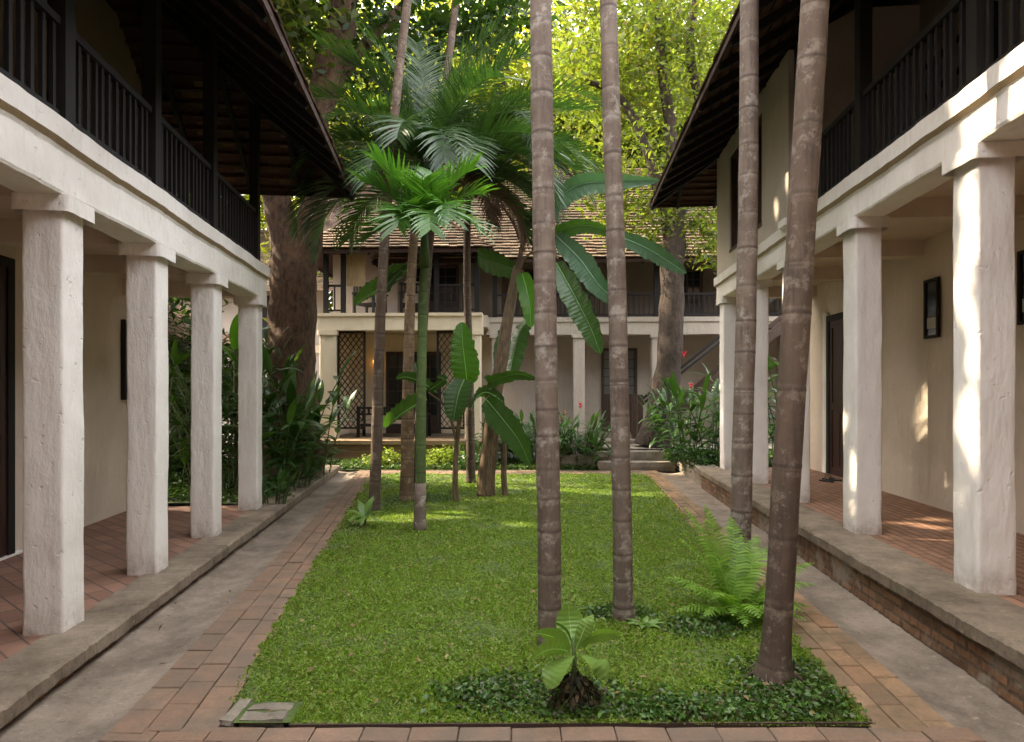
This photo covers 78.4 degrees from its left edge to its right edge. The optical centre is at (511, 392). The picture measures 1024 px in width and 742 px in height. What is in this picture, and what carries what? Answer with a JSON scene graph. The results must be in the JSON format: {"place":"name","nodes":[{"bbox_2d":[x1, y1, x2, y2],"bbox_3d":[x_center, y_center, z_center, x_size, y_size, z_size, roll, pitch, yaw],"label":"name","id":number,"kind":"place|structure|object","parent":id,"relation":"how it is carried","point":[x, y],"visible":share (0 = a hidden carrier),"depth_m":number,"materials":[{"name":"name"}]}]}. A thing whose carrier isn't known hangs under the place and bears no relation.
{"place":"outdoors","nodes":[
{"label":"outdoors","id":0,"kind":"place"},
{"bbox_2d":[0,470,358,741],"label":"gutter path","id":1,"kind":"structure","parent":0,"point":[128,671],"depth_m":4.45,"materials":[{"name":"grey concrete"}]},
{"bbox_2d":[266,465,339,513],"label":"kerb wall","id":2,"kind":"structure","parent":1,"relation":"on","point":[303,492],"depth_m":10.86,"materials":[{"name":"concrete"}]},
{"bbox_2d":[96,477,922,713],"bbox_3d":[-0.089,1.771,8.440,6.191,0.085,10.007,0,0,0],"label":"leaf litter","id":3,"kind":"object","parent":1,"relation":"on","point":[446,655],"visible":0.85,"depth_m":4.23,"materials":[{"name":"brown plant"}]},
{"bbox_2d":[108,470,369,733],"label":"brick path","id":4,"kind":"structure","parent":0,"point":[195,689],"depth_m":4.38,"materials":[{"name":"brick"}]},
{"bbox_2d":[168,463,326,503],"bbox_3d":[-7.859,1.655,12.000,8.281,0.035,5.200,0,0,0],"label":"planting bed","id":5,"kind":"object","parent":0,"point":[185,501],"visible":0.02,"depth_m":9.60,"materials":[{"name":"brown soil"}]},
{"bbox_2d":[168,297,227,344],"bbox_3d":[-8.567,-2.374,12.634,8.255,8.387,6.389,0,0,23],"label":"broadleaf tree","id":6,"kind":"object","parent":5,"relation":"on","point":[172,305],"visible":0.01,"depth_m":13.72,"materials":[{"name":"green plant"}]},
{"bbox_2d":[168,316,268,474],"bbox_3d":[-7.985,0.259,12.597,6.522,3.558,2.903,0,0,-15],"label":"hedge","id":7,"kind":"object","parent":5,"relation":"on","point":[183,369],"visible":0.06,"depth_m":12.67,"materials":[{"name":"green plant"}]},
{"bbox_2d":[168,337,272,480],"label":"shrub","id":8,"kind":"object","parent":5,"relation":"on","point":[174,352],"visible":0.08,"depth_m":10.80,"materials":[{"name":"green plant"}]},
{"bbox_2d":[168,328,293,486],"bbox_3d":[-5.077,0.265,10.869,2.550,2.890,2.786,0,0,-31],"label":"shrub","id":9,"kind":"object","parent":5,"relation":"on","point":[183,439],"visible":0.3,"depth_m":10.52,"materials":[{"name":"green plant"}]},
{"bbox_2d":[175,301,304,460],"bbox_3d":[-4.845,-0.075,12.253,2.794,3.570,2.787,0,0,29],"label":"shrub","id":10,"kind":"object","parent":5,"relation":"on","point":[225,362],"visible":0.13,"depth_m":11.77,"materials":[{"name":"green plant"}]},
{"bbox_2d":[168,347,314,495],"bbox_3d":[-4.372,0.319,10.048,2.593,2.782,2.297,0,0,-40],"label":"shrub","id":11,"kind":"object","parent":5,"relation":"on","point":[178,358],"visible":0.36,"depth_m":10.16,"materials":[{"name":"green plant"}]},
{"bbox_2d":[222,314,269,482],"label":"banana plant","id":12,"kind":"object","parent":5,"relation":"on","point":[233,334],"visible":0.48,"depth_m":10.97,"materials":[{"name":"green plant"}]},
{"bbox_2d":[262,467,300,503],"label":"plant","id":13,"kind":"object","parent":5,"relation":"on","point":[281,481],"visible":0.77,"depth_m":9.27,"materials":[{"name":"green plant"}]},
{"bbox_2d":[221,387,341,493],"bbox_3d":[-3.845,0.803,10.248,1.518,1.813,2.130,0,0,38],"label":"heliconia","id":14,"kind":"object","parent":5,"relation":"on","point":[291,458],"visible":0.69,"depth_m":10.28,"materials":[{"name":"green plant"}]},
{"bbox_2d":[222,343,356,482],"bbox_3d":[-4.292,0.410,11.404,2.342,2.600,2.660,0,0,15],"label":"heliconia","id":15,"kind":"object","parent":5,"relation":"on","point":[290,393],"visible":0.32,"depth_m":11.09,"materials":[{"name":"green plant"}]},
{"bbox_2d":[262,355,316,483],"bbox_3d":[-4.178,0.509,11.554,1.177,2.402,0.234,0,0,3],"label":"heliconia","id":16,"kind":"object","parent":5,"relation":"on","point":[311,389],"visible":0.32,"depth_m":11.51,"materials":[{"name":"green plant"}]},
{"bbox_2d":[281,456,325,487],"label":"plant","id":17,"kind":"object","parent":5,"relation":"on","point":[309,469],"visible":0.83,"depth_m":11.04,"materials":[{"name":"green plant"}]},
{"bbox_2d":[297,450,327,477],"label":"plant","id":18,"kind":"object","parent":5,"relation":"on","point":[319,467],"visible":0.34,"depth_m":12.03,"materials":[{"name":"green plant"}]},
{"bbox_2d":[281,377,357,475],"bbox_3d":[-3.887,0.687,12.652,1.446,2.045,1.922,0,0,0],"label":"heliconia","id":19,"kind":"object","parent":5,"relation":"in","point":[347,402],"visible":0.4,"depth_m":12.61,"materials":[{"name":"green plant"}]},
{"bbox_2d":[262,0,575,480],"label":"broadleaf tree","id":20,"kind":"object","parent":5,"relation":"on","point":[292,306],"visible":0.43,"depth_m":12.34,"materials":[{"name":"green plant"}]},
{"bbox_2d":[399,282,418,312],"bbox_3d":[-2.823,-2.630,17.859,0.730,0.950,0.730,0,0,-8],"label":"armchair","id":21,"kind":"object","parent":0,"point":[402,301],"visible":0.41,"depth_m":17.53,"materials":[{"name":"brown wood"}]},
{"bbox_2d":[341,467,597,470],"bbox_3d":[-3.000,1.790,15.520,12.000,0.023,2.160,0,0,0],"label":"flower bed","id":22,"kind":"object","parent":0,"point":[449,469],"visible":0.03,"depth_m":14.52,"materials":[{"name":"brown soil"}]},
{"bbox_2d":[358,447,400,466],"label":"bush","id":23,"kind":"object","parent":22,"relation":"on","point":[390,459],"visible":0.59,"depth_m":15.05,"materials":[{"name":"green plant"}]},
{"bbox_2d":[426,444,464,470],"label":"bush","id":24,"kind":"object","parent":22,"relation":"on","point":[441,453],"visible":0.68,"depth_m":15.00,"materials":[{"name":"green plant"}]},
{"bbox_2d":[444,442,507,469],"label":"bush","id":25,"kind":"object","parent":22,"relation":"on","point":[461,455],"visible":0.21,"depth_m":14.77,"materials":[{"name":"green plant"}]},
{"bbox_2d":[463,415,532,463],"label":"shrub","id":26,"kind":"object","parent":22,"relation":"on","point":[499,443],"visible":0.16,"depth_m":15.42,"materials":[{"name":"green plant"}]},
{"bbox_2d":[479,410,567,462],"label":"shrub","id":27,"kind":"object","parent":22,"relation":"on","point":[529,421],"visible":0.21,"depth_m":15.51,"materials":[{"name":"green plant"}]},
{"bbox_2d":[514,412,579,463],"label":"shrub","id":28,"kind":"object","parent":22,"relation":"on","point":[566,442],"visible":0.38,"depth_m":14.73,"materials":[{"name":"green plant"}]},
{"bbox_2d":[559,454,595,468],"bbox_3d":[1.434,1.647,14.850,1.077,0.386,0.214,0,0,0],"label":"stone border","id":29,"kind":"object","parent":22,"relation":"on","point":[572,460],"visible":0.32,"depth_m":14.75,"materials":[{"name":"grey stone"}]},
{"bbox_2d":[558,402,610,454],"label":"shrub","id":30,"kind":"object","parent":22,"relation":"on","point":[594,417],"visible":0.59,"depth_m":14.94,"materials":[{"name":"green plant"}]},
{"bbox_2d":[561,424,610,468],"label":"shrub","id":31,"kind":"object","parent":22,"relation":"on","point":[594,442],"visible":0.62,"depth_m":14.86,"materials":[{"name":"green plant"}]},
{"bbox_2d":[168,450,810,730],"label":"ground","id":32,"kind":"structure","parent":0,"point":[285,725],"depth_m":11.20,"materials":[{"name":"soil"}]},
{"bbox_2d":[0,0,355,728],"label":"gallery house","id":33,"kind":"structure","parent":32,"relation":"on","point":[146,146],"depth_m":5.83,"materials":[{"name":"white plaster"},{"name":"dark stained wood"},{"name":"tile"}]},
{"bbox_2d":[0,255,14,557],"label":"door","id":34,"kind":"structure","parent":33,"relation":"in","point":[7,265],"depth_m":6.27,"materials":[{"name":"brown wood"}]},
{"bbox_2d":[121,319,126,399],"bbox_3d":[-5.337,-0.450,8.767,0.055,1.100,0.380,0,0,-6],"label":"window","id":35,"kind":"structure","parent":33,"relation":"in","point":[123,321],"depth_m":8.58,"materials":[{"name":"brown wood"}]},
{"bbox_2d":[168,302,231,461],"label":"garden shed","id":36,"kind":"structure","parent":32,"relation":"on","point":[179,328],"depth_m":14.52,"materials":[{"name":"wood"}]},
{"bbox_2d":[174,229,332,441],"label":"side wing","id":37,"kind":"structure","parent":32,"relation":"on","point":[230,312],"depth_m":20.85,"materials":[{"name":"beige paint"}]},
{"bbox_2d":[262,296,268,337],"bbox_3d":[-8.060,-2.500,20.770,1.100,1.400,0.039,0,0,3],"label":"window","id":38,"kind":"structure","parent":37,"relation":"in","point":[264,310],"depth_m":20.76,"materials":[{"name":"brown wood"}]},
{"bbox_2d":[242,7,388,308],"bbox_3d":[-9.290,-7.847,26.384,14.815,19.342,11.977,0,0,0],"label":"broadleaf tree","id":39,"kind":"object","parent":32,"relation":"on","point":[262,215],"depth_m":24.57,"materials":[{"name":"green plant"}]},
{"bbox_2d":[247,0,472,321],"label":"broadleaf tree","id":40,"kind":"object","parent":32,"relation":"on","point":[263,250],"visible":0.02,"depth_m":21.91,"materials":[{"name":"green plant"}]},
{"bbox_2d":[272,0,457,119],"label":"shade tree","id":41,"kind":"object","parent":32,"relation":"on","point":[290,24],"visible":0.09,"depth_m":12.02,"materials":[{"name":"green plant"}]},
{"bbox_2d":[359,0,504,109],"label":"broadleaf tree","id":42,"kind":"object","parent":32,"relation":"on","point":[406,46],"depth_m":27.86,"materials":[{"name":"green plant"}]},
{"bbox_2d":[168,449,772,504],"bbox_3d":[-0.499,1.576,12.808,17.092,0.543,6.698,0,0,0],"label":"bed planting","id":43,"kind":"object","parent":32,"relation":"on","point":[343,463],"visible":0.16,"depth_m":14.48,"materials":[{"name":"green plant"}]},
{"bbox_2d":[362,0,644,316],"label":"broadleaf tree","id":44,"kind":"object","parent":32,"relation":"on","point":[527,69],"visible":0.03,"depth_m":22.94,"materials":[{"name":"green plant"}]},
{"bbox_2d":[317,157,781,459],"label":"veranda house","id":45,"kind":"structure","parent":32,"relation":"on","point":[344,332],"depth_m":18.85,"materials":[{"name":"cream plaster"},{"name":"dark stained wood"},{"name":"roof tile"}]},
{"bbox_2d":[352,281,387,312],"bbox_3d":[-4.018,-2.630,17.800,0.730,0.950,0.730,0,0,22],"label":"armchair","id":46,"kind":"object","parent":45,"relation":"on","point":[369,302],"visible":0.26,"depth_m":17.56,"materials":[{"name":"brown wood"}]},
{"bbox_2d":[357,406,430,437],"bbox_3d":[-3.324,0.820,17.762,1.980,0.860,0.660,0,0,2],"label":"bench","id":47,"kind":"object","parent":45,"relation":"on","point":[397,423],"visible":0.41,"depth_m":17.48,"materials":[{"name":"brown wood"}]},
{"bbox_2d":[386,352,440,432],"bbox_3d":[-3.020,0.000,19.280,1.700,2.500,0.075,0,0,2],"label":"door","id":48,"kind":"structure","parent":45,"relation":"in","point":[394,360],"depth_m":19.27,"materials":[{"name":"brown wood"}]},
{"bbox_2d":[415,265,458,312],"bbox_3d":[-2.371,-3.035,19.239,1.500,1.730,0.110,0,0,2],"label":"door","id":49,"kind":"structure","parent":45,"relation":"in","point":[448,274],"depth_m":19.24,"materials":[{"name":"brown wood"}]},
{"bbox_2d":[525,270,533,280],"bbox_3d":[0.905,-3.035,19.943,1.000,1.730,0.075,0,0,2],"label":"door","id":50,"kind":"structure","parent":45,"relation":"in","point":[531,272],"depth_m":19.94,"materials":[{"name":"brown wood"}]},
{"bbox_2d":[601,348,636,431],"bbox_3d":[3.389,-0.075,19.856,1.130,2.650,0.075,0,0,2],"label":"door","id":51,"kind":"structure","parent":45,"relation":"in","point":[632,352],"depth_m":19.84,"materials":[{"name":"brown wood"}]},
{"bbox_2d":[684,268,702,316],"bbox_3d":[5.502,-3.035,19.765,1.000,1.730,0.110,0,0,2],"label":"door","id":52,"kind":"structure","parent":45,"relation":"in","point":[693,279],"depth_m":19.75,"materials":[{"name":"brown wood"}]},
{"bbox_2d":[632,298,781,438],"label":"wooden staircase","id":53,"kind":"structure","parent":45,"relation":"on","point":[774,333],"depth_m":16.48,"materials":[{"name":"brown wood"}]},
{"bbox_2d":[437,0,689,170],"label":"broadleaf tree","id":54,"kind":"object","parent":32,"relation":"on","point":[561,124],"visible":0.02,"depth_m":25.53,"materials":[{"name":"green plant"}]},
{"bbox_2d":[515,0,729,169],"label":"broadleaf tree","id":55,"kind":"object","parent":32,"relation":"on","point":[597,140],"visible":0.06,"depth_m":23.84,"materials":[{"name":"green plant"}]},
{"bbox_2d":[558,0,737,169],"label":"broadleaf tree","id":56,"kind":"object","parent":32,"relation":"on","point":[644,22],"depth_m":28.35,"materials":[{"name":"green plant"}]},
{"bbox_2d":[595,441,719,471],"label":"stone steps","id":57,"kind":"structure","parent":32,"relation":"on","point":[644,459],"depth_m":14.74,"materials":[{"name":"grey stone"}]},
{"bbox_2d":[649,0,1023,713],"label":"gallery house","id":58,"kind":"structure","parent":32,"relation":"on","point":[913,522],"depth_m":6.33,"materials":[{"name":"paint"}]},
{"bbox_2d":[729,113,761,252],"bbox_3d":[3.824,-3.300,10.151,0.150,1.700,1.820,0,0,5],"label":"window","id":59,"kind":"structure","parent":58,"relation":"in","point":[735,156],"depth_m":10.86,"materials":[{"name":"brown wood"}]},
{"bbox_2d":[819,477,833,482],"bbox_3d":[5.036,1.396,10.059,0.104,0.063,0.259,0,0,-29],"label":"sandal","id":60,"kind":"object","parent":58,"relation":"on","point":[823,480],"visible":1,"depth_m":10.04,"materials":[{"name":"black leather"}]},
{"bbox_2d":[825,477,841,480],"bbox_3d":[5.205,1.396,10.165,0.259,0.063,0.104,0,0,44],"label":"sandal","id":61,"kind":"object","parent":58,"relation":"on","point":[833,479],"visible":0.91,"depth_m":10.14,"materials":[{"name":"black rubber"}]},
{"bbox_2d":[826,312,843,477],"bbox_3d":[5.439,0.040,10.301,0.086,2.720,1.250,0,0,5],"label":"door","id":62,"kind":"structure","parent":58,"relation":"in","point":[834,323],"depth_m":10.63,"materials":[{"name":"brown wood"}]},
{"bbox_2d":[923,277,939,338],"bbox_3d":[5.241,-1.050,7.844,0.035,0.740,0.300,0,0,5],"label":"framed notice","id":63,"kind":"object","parent":58,"relation":"attached to","point":[931,307],"visible":1,"depth_m":7.85,"materials":[{"name":"brown wood"}]},
{"bbox_2d":[926,1,998,112],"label":"balcony door","id":64,"kind":"structure","parent":58,"relation":"in","point":[996,3],"depth_m":7.19,"materials":[{"name":"brown wood"}]},
{"bbox_2d":[1017,250,1023,324],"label":"framed notice","id":65,"kind":"object","parent":58,"relation":"attached to","point":[1020,287],"visible":1,"depth_m":6.30,"materials":[{"name":"brown wood"}]},
{"bbox_2d":[265,0,729,302],"label":"sky","id":66,"kind":"structure","parent":0,"point":[316,0],"materials":[{"name":"white"}]},
{"bbox_2d":[355,470,650,474],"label":"brick path","id":67,"kind":"structure","parent":0,"point":[518,471],"depth_m":14.20,"materials":[{"name":"brick"}]},
{"bbox_2d":[98,727,986,741],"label":"brick path","id":68,"kind":"structure","parent":0,"point":[552,734],"depth_m":3.28,"materials":[{"name":"brick"}]},
{"bbox_2d":[227,472,875,726],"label":"lawn","id":69,"kind":"structure","parent":0,"point":[290,715],"depth_m":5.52,"materials":[{"name":"green plant"}]},
{"bbox_2d":[238,711,288,727],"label":"paving slab","id":70,"kind":"structure","parent":69,"relation":"on","point":[263,716],"depth_m":3.43,"materials":[{"name":"stone"}]},
{"bbox_2d":[247,702,295,710],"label":"paving slab","id":71,"kind":"structure","parent":69,"relation":"on","point":[272,706],"depth_m":3.58,"materials":[{"name":"stone"}]},
{"bbox_2d":[347,496,383,525],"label":"plant","id":72,"kind":"object","parent":69,"relation":"on","point":[364,511],"visible":0.96,"depth_m":8.42,"materials":[{"name":"green plant"}]},
{"bbox_2d":[368,0,411,510],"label":"palm tree","id":73,"kind":"object","parent":69,"relation":"on","point":[377,410],"visible":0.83,"depth_m":9.51,"materials":[{"name":"brown plant"}]},
{"bbox_2d":[346,140,497,530],"bbox_3d":[-1.142,-0.669,8.056,2.027,4.940,1.986,0,0,0],"label":"palm tree","id":74,"kind":"object","parent":69,"relation":"on","point":[424,208],"visible":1,"depth_m":7.96,"materials":[{"name":"green plant"}]},
{"bbox_2d":[383,322,479,500],"bbox_3d":[-1.278,0.326,10.023,1.530,2.950,0.669,0,0,-7],"label":"banana plant","id":75,"kind":"object","parent":69,"relation":"on","point":[464,362],"visible":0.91,"depth_m":10.08,"materials":[{"name":"green plant"}]},
{"bbox_2d":[281,9,590,500],"bbox_3d":[-1.276,-2.316,10.348,5.304,8.234,3.763,0,0,0],"label":"palm tree","id":76,"kind":"object","parent":69,"relation":"on","point":[424,140],"visible":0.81,"depth_m":10.08,"materials":[{"name":"green plant"}]},
{"bbox_2d":[414,0,458,482],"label":"palm tree","id":77,"kind":"object","parent":69,"relation":"on","point":[452,31],"visible":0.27,"depth_m":11.21,"materials":[{"name":"brown plant"}]},
{"bbox_2d":[365,72,603,482],"bbox_3d":[-0.417,-2.330,12.335,5.083,8.263,4.662,0,0,0],"label":"palm tree","id":78,"kind":"object","parent":69,"relation":"on","point":[492,212],"visible":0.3,"depth_m":12.11,"materials":[{"name":"green plant"}]},
{"bbox_2d":[353,173,685,496],"bbox_3d":[0.101,-0.879,10.778,5.592,5.374,1.172,0,0,12],"label":"banana plant","id":79,"kind":"object","parent":69,"relation":"on","point":[502,421],"visible":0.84,"depth_m":10.44,"materials":[{"name":"green plant"}]},
{"bbox_2d":[530,0,560,645],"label":"palm tree","id":80,"kind":"object","parent":69,"relation":"on","point":[547,435],"visible":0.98,"depth_m":4.35,"materials":[{"name":"brown plant"}]},
{"bbox_2d":[531,603,619,713],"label":"seedling","id":81,"kind":"object","parent":69,"relation":"on","point":[574,630],"visible":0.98,"depth_m":3.56,"materials":[{"name":"green plant"}]},
{"bbox_2d":[289,722,872,729],"bbox_3d":[0.375,1.800,3.391,3.150,0.034,0.014,0,0,0],"label":"lawn edging","id":82,"kind":"object","parent":69,"relation":"on","point":[665,725],"visible":0.68,"depth_m":3.39,"materials":[{"name":"brown brick"}]},
{"bbox_2d":[600,0,635,620],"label":"palm tree","id":83,"kind":"object","parent":69,"relation":"on","point":[623,607],"visible":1,"depth_m":4.91,"materials":[{"name":"brown plant"}]},
{"bbox_2d":[381,490,870,722],"bbox_3d":[-0.049,1.761,7.473,2.936,0.100,8.793,0,0,-12],"label":"ground cover","id":84,"kind":"object","parent":69,"relation":"on","point":[510,687],"visible":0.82,"depth_m":3.64,"materials":[{"name":"green plant"}]},
{"bbox_2d":[626,616,663,628],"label":"plant","id":85,"kind":"object","parent":69,"relation":"on","point":[653,622],"visible":0.94,"depth_m":4.82,"materials":[{"name":"green plant"}]},
{"bbox_2d":[664,505,815,626],"bbox_3d":[1.892,1.380,5.053,1.202,0.849,0.888,0,0,0],"label":"fern","id":86,"kind":"object","parent":69,"relation":"on","point":[736,581],"visible":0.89,"depth_m":5.12,"materials":[{"name":"green plant"}]},
{"bbox_2d":[728,0,758,569],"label":"palm tree","id":87,"kind":"object","parent":69,"relation":"on","point":[743,397],"visible":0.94,"depth_m":5.90,"materials":[{"name":"brown plant"}]},
{"bbox_2d":[745,0,829,689],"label":"palm tree","id":88,"kind":"object","parent":69,"relation":"on","point":[774,662],"visible":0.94,"depth_m":3.84,"materials":[{"name":"brown plant"}]},
{"bbox_2d":[659,443,692,467],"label":"bush","id":89,"kind":"object","parent":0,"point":[669,454],"visible":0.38,"depth_m":13.67,"materials":[{"name":"green plant"}]},
{"bbox_2d":[593,444,773,448],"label":"terrace","id":90,"kind":"structure","parent":0,"point":[635,446],"depth_m":15.76,"materials":[{"name":"stone"}]},
{"bbox_2d":[508,0,739,449],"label":"broadleaf tree","id":91,"kind":"object","parent":90,"relation":"on","point":[671,223],"visible":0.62,"depth_m":15.56,"materials":[{"name":"green plant"}]},
{"bbox_2d":[644,470,969,741],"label":"brick path","id":92,"kind":"structure","parent":0,"point":[891,702],"depth_m":4.09,"materials":[{"name":"brown brick"}]},
{"bbox_2d":[659,472,1023,741],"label":"gutter path","id":93,"kind":"structure","parent":0,"point":[953,695],"depth_m":4.36,"materials":[{"name":"grey concrete"}]},
{"bbox_2d":[675,459,717,485],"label":"kerb wall","id":94,"kind":"structure","parent":93,"relation":"on","point":[694,475],"depth_m":12.86,"materials":[{"name":"concrete"}]},
{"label":"planting bed","id":95,"kind":"structure","parent":0,"visible":0},
{"bbox_2d":[638,386,708,449],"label":"ginger plant","id":96,"kind":"object","parent":95,"relation":"in","point":[651,411],"visible":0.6,"depth_m":14.91,"materials":[{"name":"green plant"}]},
{"bbox_2d":[648,351,719,462],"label":"ginger plant","id":97,"kind":"object","parent":95,"relation":"on","point":[680,421],"visible":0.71,"depth_m":13.43,"materials":[{"name":"green plant"}]},
{"bbox_2d":[665,440,719,472],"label":"bush","id":98,"kind":"object","parent":95,"relation":"on","point":[699,456],"visible":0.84,"depth_m":12.66,"materials":[{"name":"green plant"}]},
{"bbox_2d":[671,377,719,461],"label":"ginger plant","id":99,"kind":"object","parent":95,"relation":"on","point":[716,419],"visible":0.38,"depth_m":13.09,"materials":[{"name":"green plant"}]},
{"bbox_2d":[691,357,778,443],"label":"shrub","id":100,"kind":"object","parent":95,"relation":"on","point":[770,416],"visible":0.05,"depth_m":12.44,"materials":[{"name":"green plant"}]},
{"bbox_2d":[768,355,778,453],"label":"shrub","id":101,"kind":"object","parent":95,"relation":"on","point":[770,367],"visible":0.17,"depth_m":13.43,"materials":[{"name":"green plant"}]},
{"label":"path bed","id":102,"kind":"structure","parent":0,"visible":0},
{"bbox_2d":[219,698,252,726],"bbox_3d":[-1.553,1.807,3.538,0.085,0.056,0.281,0,0,0],"label":"kerb stone","id":103,"kind":"object","parent":102,"relation":"on","point":[233,713],"visible":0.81,"depth_m":3.49,"materials":[{"name":"grey stone"}]}
]}

